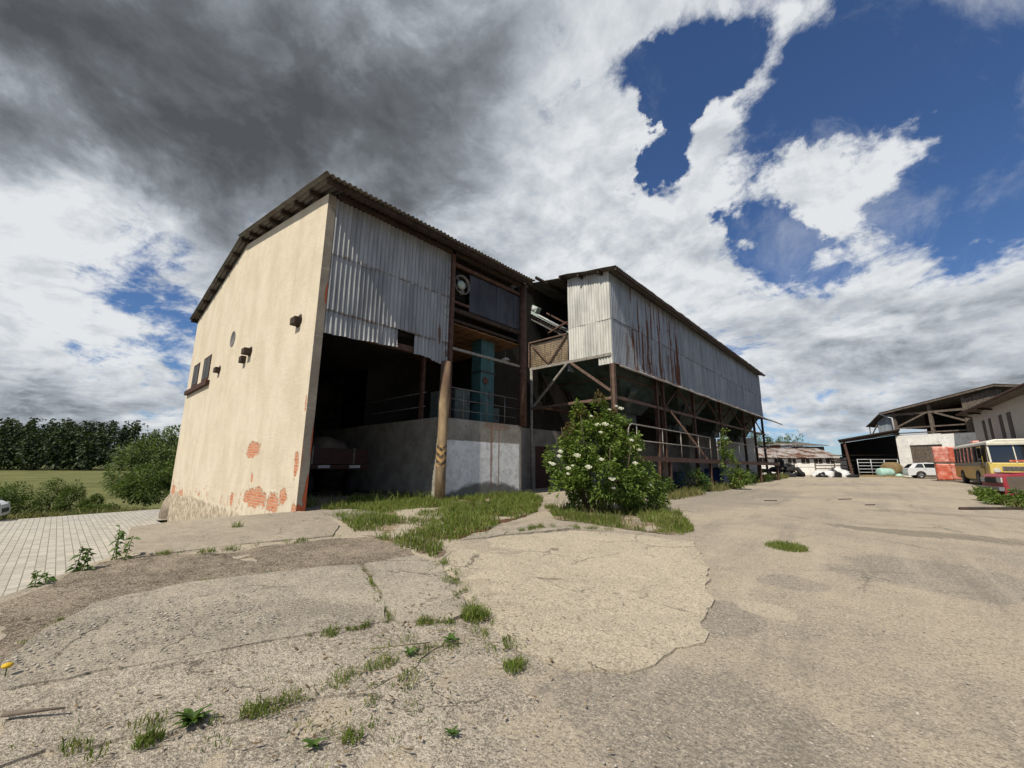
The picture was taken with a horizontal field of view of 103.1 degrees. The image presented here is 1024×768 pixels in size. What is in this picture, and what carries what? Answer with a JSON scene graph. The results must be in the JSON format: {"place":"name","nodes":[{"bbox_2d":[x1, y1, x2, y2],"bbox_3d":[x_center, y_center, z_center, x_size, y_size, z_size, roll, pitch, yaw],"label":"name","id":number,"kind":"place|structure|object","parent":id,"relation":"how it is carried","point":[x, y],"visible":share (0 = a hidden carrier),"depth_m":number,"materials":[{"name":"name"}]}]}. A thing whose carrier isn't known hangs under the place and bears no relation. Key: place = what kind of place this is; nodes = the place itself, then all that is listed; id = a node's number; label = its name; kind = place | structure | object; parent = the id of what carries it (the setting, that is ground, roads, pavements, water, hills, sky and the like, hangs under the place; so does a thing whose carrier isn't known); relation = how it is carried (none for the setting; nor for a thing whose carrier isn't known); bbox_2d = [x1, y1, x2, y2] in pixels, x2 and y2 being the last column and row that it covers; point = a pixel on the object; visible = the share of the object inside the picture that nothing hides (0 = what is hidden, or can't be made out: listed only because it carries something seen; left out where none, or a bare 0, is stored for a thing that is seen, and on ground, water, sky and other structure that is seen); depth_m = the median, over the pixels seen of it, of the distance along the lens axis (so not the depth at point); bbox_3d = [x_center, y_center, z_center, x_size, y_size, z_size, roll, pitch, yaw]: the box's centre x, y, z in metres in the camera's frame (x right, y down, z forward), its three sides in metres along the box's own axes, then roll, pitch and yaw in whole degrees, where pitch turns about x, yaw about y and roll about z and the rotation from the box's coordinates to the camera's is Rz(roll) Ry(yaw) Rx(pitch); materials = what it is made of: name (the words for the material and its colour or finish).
{"place":"outdoors","nodes":[
{"label":"outdoors","id":0,"kind":"place"},
{"bbox_2d":[0,463,165,522],"bbox_3d":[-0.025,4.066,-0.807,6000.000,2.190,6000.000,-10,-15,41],"label":"ground","id":1,"kind":"structure","parent":0,"point":[91,479],"depth_m":110.27,"materials":[{"name":"plant"}]},
{"bbox_2d":[0,482,28,516],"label":"meadow shrub","id":2,"kind":"object","parent":1,"relation":"on","point":[5,496],"visible":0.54,"depth_m":25.15,"materials":[{"name":"green plant"}]},
{"bbox_2d":[0,481,35,512],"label":"meadow shrub","id":3,"kind":"object","parent":1,"relation":"on","point":[27,497],"visible":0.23,"depth_m":38.83,"materials":[{"name":"green plant"}]},
{"bbox_2d":[27,477,69,513],"bbox_3d":[-44.847,11.170,39.573,2.979,4.132,3.002,-10,-15,41],"label":"meadow shrub","id":4,"kind":"object","parent":1,"relation":"on","point":[38,504],"visible":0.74,"depth_m":39.25,"materials":[{"name":"green plant"}]},
{"bbox_2d":[52,479,87,512],"bbox_3d":[-42.904,11.223,39.558,2.538,3.987,2.562,6,-13,-26],"label":"meadow shrub","id":5,"kind":"object","parent":1,"relation":"on","point":[61,499],"visible":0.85,"depth_m":39.31,"materials":[{"name":"green plant"}]},
{"bbox_2d":[0,505,157,518],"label":"verge grass","id":6,"kind":"structure","parent":1,"relation":"on","point":[35,514],"depth_m":27.40,"materials":[{"name":"plant"}]},
{"bbox_2d":[106,458,174,507],"bbox_3d":[-31.355,8.499,35.206,5.842,4.153,4.412,-2,-12,14],"label":"elder tree","id":7,"kind":"object","parent":6,"relation":"on","point":[131,490],"visible":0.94,"depth_m":34.36,"materials":[{"name":"green plant"}]},
{"bbox_2d":[0,417,178,470],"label":"wood","id":8,"kind":"object","parent":1,"relation":"on","point":[69,445],"visible":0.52,"depth_m":253.67,"materials":[{"name":"green plant"}]},
{"bbox_2d":[77,493,106,508],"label":"meadow shrub","id":9,"kind":"object","parent":1,"relation":"on","point":[93,500],"visible":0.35,"depth_m":38.76,"materials":[{"name":"green plant"}]},
{"bbox_2d":[71,502,120,513],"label":"meadow shrub","id":10,"kind":"object","parent":1,"relation":"on","point":[93,507],"visible":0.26,"depth_m":32.90,"materials":[{"name":"green plant"}]},
{"bbox_2d":[98,424,180,503],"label":"willow tree","id":11,"kind":"object","parent":1,"relation":"on","point":[160,453],"visible":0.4,"depth_m":40.35,"materials":[{"name":"green plant"}]},
{"bbox_2d":[0,509,166,596],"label":"paving","id":12,"kind":"structure","parent":0,"point":[51,545],"depth_m":15.61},
{"bbox_2d":[0,500,10,515],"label":"crossover car","id":13,"kind":"object","parent":12,"relation":"on","point":[5,507],"visible":1,"depth_m":21.37,"materials":[{"name":"white paint"}]},
{"bbox_2d":[306,487,695,557],"bbox_3d":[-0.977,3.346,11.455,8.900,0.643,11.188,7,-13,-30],"label":"grass","id":14,"kind":"structure","parent":0,"point":[452,512],"depth_m":9.61,"materials":[{"name":"plant"}]},
{"bbox_2d":[0,475,1023,767],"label":"yard","id":15,"kind":"structure","parent":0,"point":[886,551],"depth_m":3.40,"materials":[{"name":"concrete"}]},
{"bbox_2d":[26,570,56,587],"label":"nettle","id":16,"kind":"object","parent":15,"relation":"on","point":[35,576],"visible":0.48,"depth_m":4.82,"materials":[{"name":"green plant"}]},
{"bbox_2d":[65,546,96,571],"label":"nettle","id":17,"kind":"object","parent":15,"relation":"on","point":[81,565],"visible":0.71,"depth_m":5.37,"materials":[{"name":"green plant"}]},
{"bbox_2d":[108,525,140,559],"bbox_3d":[-5.645,2.433,5.877,0.410,0.750,0.205,-2,-12,14],"label":"nettle","id":18,"kind":"object","parent":15,"relation":"on","point":[117,547],"visible":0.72,"depth_m":5.90,"materials":[{"name":"green plant"}]},
{"bbox_2d":[0,563,387,690],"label":"concrete slab","id":19,"kind":"structure","parent":15,"relation":"on","point":[353,598],"depth_m":3.84,"materials":[{"name":"concrete"}]},
{"bbox_2d":[1,662,13,676],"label":"dandelion","id":20,"kind":"object","parent":19,"relation":"on","point":[6,665],"visible":0.98,"depth_m":2.89,"materials":[{"name":"yellow plant"}]},
{"bbox_2d":[0,536,414,671],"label":"mossy concrete","id":21,"kind":"object","parent":15,"relation":"on","point":[25,617],"visible":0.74,"depth_m":5.33,"materials":[{"name":"concrete"}]},
{"bbox_2d":[197,545,216,553],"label":"grass tuft","id":22,"kind":"object","parent":21,"relation":"on","point":[202,551],"visible":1,"depth_m":6.20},
{"bbox_2d":[0,612,449,767],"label":"concrete slab","id":23,"kind":"structure","parent":15,"relation":"on","point":[44,732],"depth_m":2.80,"materials":[{"name":"concrete"}]},
{"bbox_2d":[0,706,65,717],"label":"stick","id":24,"kind":"object","parent":23,"relation":"on","point":[14,713],"visible":1,"depth_m":2.44,"materials":[{"name":"wood"}]},
{"bbox_2d":[172,703,212,727],"bbox_3d":[-1.899,1.973,2.429,0.250,0.088,0.206,4,-12,-16],"label":"broadleaf weed","id":25,"kind":"object","parent":23,"relation":"on","point":[188,716],"visible":1,"depth_m":2.42,"materials":[{"name":"green plant"}]},
{"bbox_2d":[238,693,273,719],"bbox_3d":[-1.618,2.002,2.529,0.224,0.089,0.206,1,-11,-2],"label":"grass tuft","id":26,"kind":"object","parent":23,"relation":"on","point":[247,708],"visible":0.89,"depth_m":2.52,"materials":[{"name":"plant"}]},
{"bbox_2d":[320,624,339,636],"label":"grass tuft","id":27,"kind":"object","parent":23,"relation":"on","point":[329,630],"visible":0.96,"depth_m":3.59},
{"bbox_2d":[402,645,417,655],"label":"broadleaf weed","id":28,"kind":"object","parent":23,"relation":"on","point":[409,651],"visible":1,"depth_m":3.25,"materials":[{"name":"green plant"}]},
{"bbox_2d":[120,511,338,554],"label":"concrete ramp","id":29,"kind":"structure","parent":15,"relation":"on","point":[194,534],"depth_m":7.68,"materials":[{"name":"concrete"}]},
{"bbox_2d":[3,604,557,767],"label":"broken concrete","id":30,"kind":"object","parent":15,"relation":"on","point":[468,742],"visible":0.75,"depth_m":2.36,"materials":[{"name":"concrete"}]},
{"bbox_2d":[124,718,173,750],"bbox_3d":[-2.031,1.949,2.268,0.257,0.100,0.224,2,-11,-8],"label":"grass tuft","id":31,"kind":"object","parent":30,"relation":"on","point":[149,737],"visible":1,"depth_m":2.26,"materials":[{"name":"plant"}]},
{"bbox_2d":[4,522,613,767],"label":"crack grass","id":32,"kind":"structure","parent":30,"relation":"on","point":[354,627],"depth_m":3.01,"materials":[{"name":"plant"}]},
{"bbox_2d":[301,737,326,747],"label":"broadleaf weed","id":33,"kind":"object","parent":30,"relation":"on","point":[313,742],"visible":1,"depth_m":2.23,"materials":[{"name":"green plant"}]},
{"bbox_2d":[339,722,363,745],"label":"grass tuft","id":34,"kind":"object","parent":30,"relation":"on","point":[349,734],"visible":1,"depth_m":2.27,"materials":[{"name":"plant"}]},
{"bbox_2d":[370,642,430,648],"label":"stalk","id":35,"kind":"object","parent":30,"relation":"on","point":[400,645],"visible":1,"depth_m":3.29,"materials":[{"name":"brown plant"}]},
{"bbox_2d":[442,633,459,642],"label":"broadleaf weed","id":36,"kind":"object","parent":30,"relation":"on","point":[450,636],"visible":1,"depth_m":3.48,"materials":[{"name":"green plant"}]},
{"bbox_2d":[444,726,459,735],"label":"broadleaf weed","id":37,"kind":"object","parent":30,"relation":"on","point":[452,731],"visible":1,"depth_m":2.33,"materials":[{"name":"green plant"}]},
{"bbox_2d":[458,600,491,622],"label":"grass tuft","id":38,"kind":"object","parent":30,"relation":"on","point":[470,612],"visible":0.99,"depth_m":3.95,"materials":[{"name":"plant"}]},
{"bbox_2d":[499,656,524,673],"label":"grass tuft","id":39,"kind":"object","parent":30,"relation":"on","point":[510,661],"visible":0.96,"depth_m":3.05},
{"bbox_2d":[307,436,367,495],"bbox_3d":[-8.359,3.380,16.780,5.580,2.278,2.170,-10,-15,41],"label":"farm trailer","id":40,"kind":"object","parent":15,"relation":"on","point":[327,452],"visible":0.6,"depth_m":15.22,"materials":[{"name":"metal"}]},
{"bbox_2d":[158,171,534,521],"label":"farm hall","id":41,"kind":"structure","parent":15,"relation":"on","point":[338,308],"depth_m":15.37,"materials":[{"name":"paint"}]},
{"bbox_2d":[191,362,200,387],"bbox_3d":[-17.317,-0.475,22.235,1.400,1.240,0.034,-10,-15,41],"label":"window","id":42,"kind":"structure","parent":41,"relation":"in","point":[196,368],"depth_m":22.13,"materials":[{"name":"grey glass"}]},
{"bbox_2d":[201,354,211,381],"bbox_3d":[-15.507,-0.786,20.614,1.500,1.240,0.034,-10,-15,41],"label":"window","id":43,"kind":"structure","parent":41,"relation":"in","point":[207,361],"depth_m":20.50,"materials":[{"name":"grey glass"}]},
{"bbox_2d":[430,391,450,417],"bbox_3d":[-2.816,0.880,16.081,0.530,1.100,0.650,-10,-15,41],"label":"control cabinet","id":44,"kind":"object","parent":41,"relation":"on","point":[434,405],"visible":0.27,"depth_m":15.84,"materials":[{"name":"metal"}]},
{"bbox_2d":[451,389,469,419],"bbox_3d":[-2.192,0.918,16.770,0.530,1.300,0.800,-10,-15,41],"label":"control cabinet","id":45,"kind":"object","parent":41,"relation":"on","point":[457,405],"visible":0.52,"depth_m":16.53,"materials":[{"name":"metal"}]},
{"bbox_2d":[470,339,494,422],"bbox_3d":[-1.263,-0.078,17.629,0.680,3.600,0.860,-10,-15,41],"label":"bucket elevator","id":46,"kind":"object","parent":41,"relation":"on","point":[482,376],"visible":0.81,"depth_m":17.39,"materials":[{"name":"teal paint"}]},
{"bbox_2d":[493,408,498,422],"bbox_3d":[-0.914,1.469,18.093,0.530,0.750,0.500,-10,-15,41],"label":"control cabinet","id":47,"kind":"object","parent":41,"relation":"on","point":[495,417],"visible":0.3,"depth_m":17.97,"materials":[{"name":"grey paint"}]},
{"bbox_2d":[319,509,381,520],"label":"concrete slab","id":48,"kind":"structure","parent":15,"relation":"on","point":[328,512],"depth_m":10.15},
{"bbox_2d":[10,515,711,766],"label":"dry leaves","id":49,"kind":"object","parent":15,"relation":"on","point":[315,735],"visible":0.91,"depth_m":2.76,"materials":[{"name":"plant"}]},
{"bbox_2d":[364,555,464,623],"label":"concrete slab","id":50,"kind":"structure","parent":15,"relation":"on","point":[408,579],"depth_m":4.70,"materials":[{"name":"concrete"}]},
{"bbox_2d":[394,508,442,519],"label":"concrete slab","id":51,"kind":"structure","parent":15,"relation":"on","point":[408,512],"depth_m":10.03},
{"bbox_2d":[447,497,541,538],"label":"bare soil","id":52,"kind":"structure","parent":15,"relation":"on","point":[501,521],"depth_m":8.98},
{"bbox_2d":[2,535,1002,766],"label":"pebbles","id":53,"kind":"object","parent":15,"relation":"on","point":[15,658],"visible":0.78,"depth_m":3.54,"materials":[{"name":"stone"}]},
{"bbox_2d":[460,523,575,540],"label":"concrete slab","id":54,"kind":"structure","parent":15,"relation":"on","point":[511,531],"depth_m":7.82,"materials":[{"name":"concrete"}]},
{"bbox_2d":[439,531,714,674],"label":"pale slab","id":55,"kind":"structure","parent":15,"relation":"on","point":[635,646],"depth_m":4.57,"materials":[{"name":"concrete"}]},
{"bbox_2d":[494,265,782,498],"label":"hopper house","id":56,"kind":"structure","parent":15,"relation":"on","point":[681,389],"depth_m":22.94,"materials":[{"name":"grey paint"}]},
{"bbox_2d":[535,446,549,487],"bbox_3d":[1.710,4.636,22.567,0.039,2.310,1.250,-10,-15,41],"label":"door","id":57,"kind":"structure","parent":56,"relation":"in","point":[541,479],"depth_m":22.41,"materials":[{"name":"brown paint"}]},
{"bbox_2d":[531,305,568,336],"bbox_3d":[2.115,-3.402,22.697,4.430,3.190,0.801,-10,-15,41],"label":"chain conveyor","id":58,"kind":"object","parent":56,"relation":"attached to","point":[536,310],"visible":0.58,"depth_m":22.74,"materials":[{"name":"metal"}]},
{"bbox_2d":[614,453,671,510],"bbox_3d":[3.722,2.905,11.863,1.487,1.756,1.928,-10,-15,41],"label":"young elder","id":59,"kind":"object","parent":15,"relation":"on","point":[654,499],"visible":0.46,"depth_m":11.60,"materials":[{"name":"green plant"}]},
{"bbox_2d":[645,472,676,493],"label":"shrub","id":60,"kind":"object","parent":15,"relation":"on","point":[669,482],"visible":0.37,"depth_m":17.09,"materials":[{"name":"green plant"}]},
{"bbox_2d":[661,463,668,490],"bbox_3d":[6.981,4.267,18.461,0.200,1.360,0.920,-10,-15,41],"label":"board panel","id":61,"kind":"object","parent":15,"relation":"on","point":[665,470],"visible":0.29,"depth_m":18.40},
{"bbox_2d":[546,472,788,534],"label":"rough grass","id":62,"kind":"structure","parent":15,"relation":"on","point":[683,492],"depth_m":15.15,"materials":[{"name":"plant"}]},
{"bbox_2d":[541,389,652,512],"bbox_3d":[2.320,1.813,11.230,2.789,3.447,2.575,-10,-15,41],"label":"elder bush","id":63,"kind":"object","parent":62,"relation":"on","point":[577,470],"visible":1,"depth_m":10.82,"materials":[{"name":"green plant"}]},
{"bbox_2d":[783,468,794,472],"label":"tyre","id":64,"kind":"object","parent":62,"relation":"on","point":[791,470],"visible":0.82,"depth_m":42.77,"materials":[{"name":"rubber"}]},
{"bbox_2d":[673,471,685,489],"bbox_3d":[8.821,5.083,21.416,0.612,0.930,0.612,-10,-15,41],"label":"barrel","id":65,"kind":"object","parent":15,"relation":"on","point":[677,480],"visible":0.5,"depth_m":21.21,"materials":[{"name":"blue plastic"}]},
{"bbox_2d":[673,466,712,491],"bbox_3d":[8.864,4.840,20.057,1.781,1.767,2.147,-10,-15,41],"label":"shrub","id":66,"kind":"object","parent":15,"relation":"on","point":[707,487],"visible":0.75,"depth_m":19.95,"materials":[{"name":"green plant"}]},
{"bbox_2d":[704,467,730,486],"bbox_3d":[12.652,5.749,25.036,1.200,1.200,1.300,-10,-15,41],"label":"water tank","id":67,"kind":"object","parent":15,"relation":"on","point":[717,475],"visible":0.49,"depth_m":24.53,"materials":[{"name":"blue plastic"}]},
{"bbox_2d":[718,428,750,488],"bbox_3d":[12.198,4.095,22.468,1.721,3.464,1.447,-10,-15,41],"label":"sapling","id":68,"kind":"object","parent":15,"relation":"on","point":[732,479],"visible":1,"depth_m":22.46,"materials":[{"name":"green plant"}]},
{"bbox_2d":[731,467,757,484],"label":"shrub","id":69,"kind":"object","parent":15,"relation":"on","point":[754,476],"visible":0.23,"depth_m":26.73,"materials":[{"name":"green plant"}]},
{"bbox_2d":[728,429,762,446],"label":"tree","id":70,"kind":"object","parent":15,"relation":"on","point":[759,439],"visible":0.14,"depth_m":59.10,"materials":[{"name":"green plant"}]},
{"bbox_2d":[746,468,773,481],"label":"shrub","id":71,"kind":"object","parent":15,"relation":"on","point":[763,472],"visible":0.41,"depth_m":31.26,"materials":[{"name":"green plant"}]},
{"bbox_2d":[752,432,773,445],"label":"tree","id":72,"kind":"object","parent":15,"relation":"on","point":[768,438],"visible":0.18,"depth_m":61.03,"materials":[{"name":"green plant"}]},
{"bbox_2d":[716,441,828,465],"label":"long barn","id":73,"kind":"structure","parent":15,"relation":"on","point":[790,445],"depth_m":59.19,"materials":[{"name":"ceramic"}]},
{"bbox_2d":[717,448,847,474],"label":"stable","id":74,"kind":"structure","parent":15,"relation":"on","point":[804,460],"depth_m":51.18,"materials":[{"name":"metal"}]},
{"bbox_2d":[775,434,791,442],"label":"tree","id":75,"kind":"object","parent":15,"relation":"on","point":[780,437],"visible":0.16,"depth_m":63.41,"materials":[{"name":"green plant"}]},
{"bbox_2d":[763,538,808,551],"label":"grass tuft","id":76,"kind":"object","parent":15,"relation":"on","point":[786,546],"visible":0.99,"depth_m":6.68,"materials":[{"name":"plant"}]},
{"bbox_2d":[783,430,807,446],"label":"tree","id":77,"kind":"object","parent":15,"relation":"on","point":[794,440],"visible":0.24,"depth_m":65.82,"materials":[{"name":"green plant"}]},
{"bbox_2d":[795,467,804,476],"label":"tyre","id":78,"kind":"object","parent":15,"relation":"on","point":[799,471],"visible":1,"depth_m":42.40,"materials":[{"name":"rubber"}]},
{"bbox_2d":[793,463,854,472],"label":"rail fence","id":79,"kind":"object","parent":15,"relation":"on","point":[815,465],"visible":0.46,"depth_m":48.45,"materials":[{"name":"metal"}]},
{"bbox_2d":[810,467,859,477],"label":"film heap","id":80,"kind":"object","parent":15,"relation":"on","point":[837,472],"visible":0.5,"depth_m":41.76,"materials":[{"name":"plastic"}]},
{"bbox_2d":[831,429,899,474],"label":"cattle shelter","id":81,"kind":"object","parent":15,"relation":"on","point":[882,447],"visible":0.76,"depth_m":53.03,"materials":[{"name":"metal"}]},
{"bbox_2d":[857,459,897,475],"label":"field gate","id":82,"kind":"structure","parent":81,"relation":"attached to","point":[872,472],"depth_m":45.05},
{"bbox_2d":[875,468,894,475],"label":"wrapped bale","id":83,"kind":"object","parent":15,"relation":"on","point":[884,472],"visible":0.91,"depth_m":43.37},
{"bbox_2d":[860,475,912,477],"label":"loose hay","id":84,"kind":"object","parent":15,"relation":"on","point":[882,476],"visible":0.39,"depth_m":43.60},
{"bbox_2d":[880,462,902,474],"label":"hay bale","id":85,"kind":"object","parent":15,"relation":"on","point":[897,468],"visible":0.56,"depth_m":44.05,"materials":[{"name":"beige plant"}]},
{"bbox_2d":[902,463,935,477],"bbox_3d":[41.724,8.489,39.853,4.800,1.519,1.870,-6,-13,30],"label":"estate car","id":86,"kind":"object","parent":15,"relation":"on","point":[918,470],"visible":0.47,"depth_m":39.90,"materials":[{"name":"white paint"}]},
{"bbox_2d":[931,446,953,480],"bbox_3d":[36.535,6.770,34.507,0.969,2.850,1.122,-10,-15,41],"label":"wrapped stack","id":87,"kind":"object","parent":15,"relation":"on","point":[942,464],"visible":1,"depth_m":34.13,"materials":[{"name":"red plastic"}]},
{"bbox_2d":[866,383,1019,477],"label":"timber barn","id":88,"kind":"structure","parent":15,"relation":"on","point":[940,421],"depth_m":43.74,"materials":[{"name":"paint"}]},
{"bbox_2d":[910,444,941,477],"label":"barn door","id":89,"kind":"structure","parent":88,"relation":"in","point":[920,453],"depth_m":43.27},
{"bbox_2d":[948,447,962,480],"bbox_3d":[39.117,7.061,36.050,1.071,2.910,1.224,-10,-15,41],"label":"wrapped stack","id":90,"kind":"object","parent":15,"relation":"on","point":[952,457],"visible":0.12,"depth_m":35.64,"materials":[{"name":"red plastic"}]},
{"bbox_2d":[971,485,1001,501],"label":"weed clump","id":91,"kind":"object","parent":15,"relation":"on","point":[977,493],"visible":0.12,"depth_m":15.79,"materials":[{"name":"green plant"}]},
{"bbox_2d":[953,439,1023,484],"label":"old bus","id":92,"kind":"object","parent":15,"relation":"on","point":[977,460],"visible":0.72,"depth_m":25.64,"materials":[{"name":"yellow paint"}]},
{"bbox_2d":[955,383,1023,440],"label":"pale house","id":93,"kind":"structure","parent":15,"relation":"on","point":[1000,416],"depth_m":31.79,"materials":[{"name":"paint"}]},
{"bbox_2d":[982,420,987,439],"bbox_3d":[41.897,4.970,35.831,0.075,3.500,0.720,-8,-14,38],"label":"window","id":94,"kind":"structure","parent":93,"relation":"in","point":[983,422],"depth_m":35.93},
{"bbox_2d":[988,418,994,438],"bbox_3d":[40.665,4.662,34.318,0.075,3.500,0.690,-8,-14,38],"label":"window","id":95,"kind":"structure","parent":93,"relation":"in","point":[989,420],"depth_m":34.41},
{"bbox_2d":[998,415,1006,438],"bbox_3d":[38.747,4.183,31.962,0.075,3.500,0.780,-8,-14,38],"label":"window","id":96,"kind":"structure","parent":93,"relation":"in","point":[999,416],"depth_m":32.04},
{"bbox_2d":[1006,412,1015,438],"bbox_3d":[37.438,3.856,30.353,0.075,3.500,0.900,-8,-14,38],"label":"window","id":97,"kind":"structure","parent":93,"relation":"in","point":[1008,415],"depth_m":30.43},
{"bbox_2d":[958,507,1023,509],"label":"plank","id":98,"kind":"object","parent":15,"relation":"on","point":[990,508],"visible":0.81,"depth_m":12.24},
{"bbox_2d":[976,487,1015,504],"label":"weed clump","id":99,"kind":"object","parent":15,"relation":"on","point":[994,497],"visible":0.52,"depth_m":14.07,"materials":[{"name":"green plant"}]},
{"bbox_2d":[978,472,1023,495],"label":"red car","id":100,"kind":"object","parent":15,"relation":"on","point":[1000,482],"visible":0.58,"depth_m":14.92,"materials":[{"name":"paint"}]},
{"bbox_2d":[1004,487,1022,506],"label":"weed clump","id":101,"kind":"object","parent":15,"relation":"on","point":[1011,493],"visible":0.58,"depth_m":13.24,"materials":[{"name":"green plant"}]},
{"bbox_2d":[1016,492,1023,508],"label":"weed clump","id":102,"kind":"object","parent":15,"relation":"on","point":[1021,498],"visible":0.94,"depth_m":12.66,"materials":[{"name":"green plant"}]},
{"bbox_2d":[0,0,1023,456],"label":"sky","id":103,"kind":"structure","parent":0,"point":[830,191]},
{"bbox_2d":[774,458,783,468],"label":"tyre","id":104,"kind":"object","parent":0,"point":[781,461],"visible":0.58,"depth_m":43.26,"materials":[{"name":"rubber"}]},
{"bbox_2d":[965,488,1021,506],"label":"verge grass","id":105,"kind":"structure","parent":0,"point":[1013,501],"depth_m":13.14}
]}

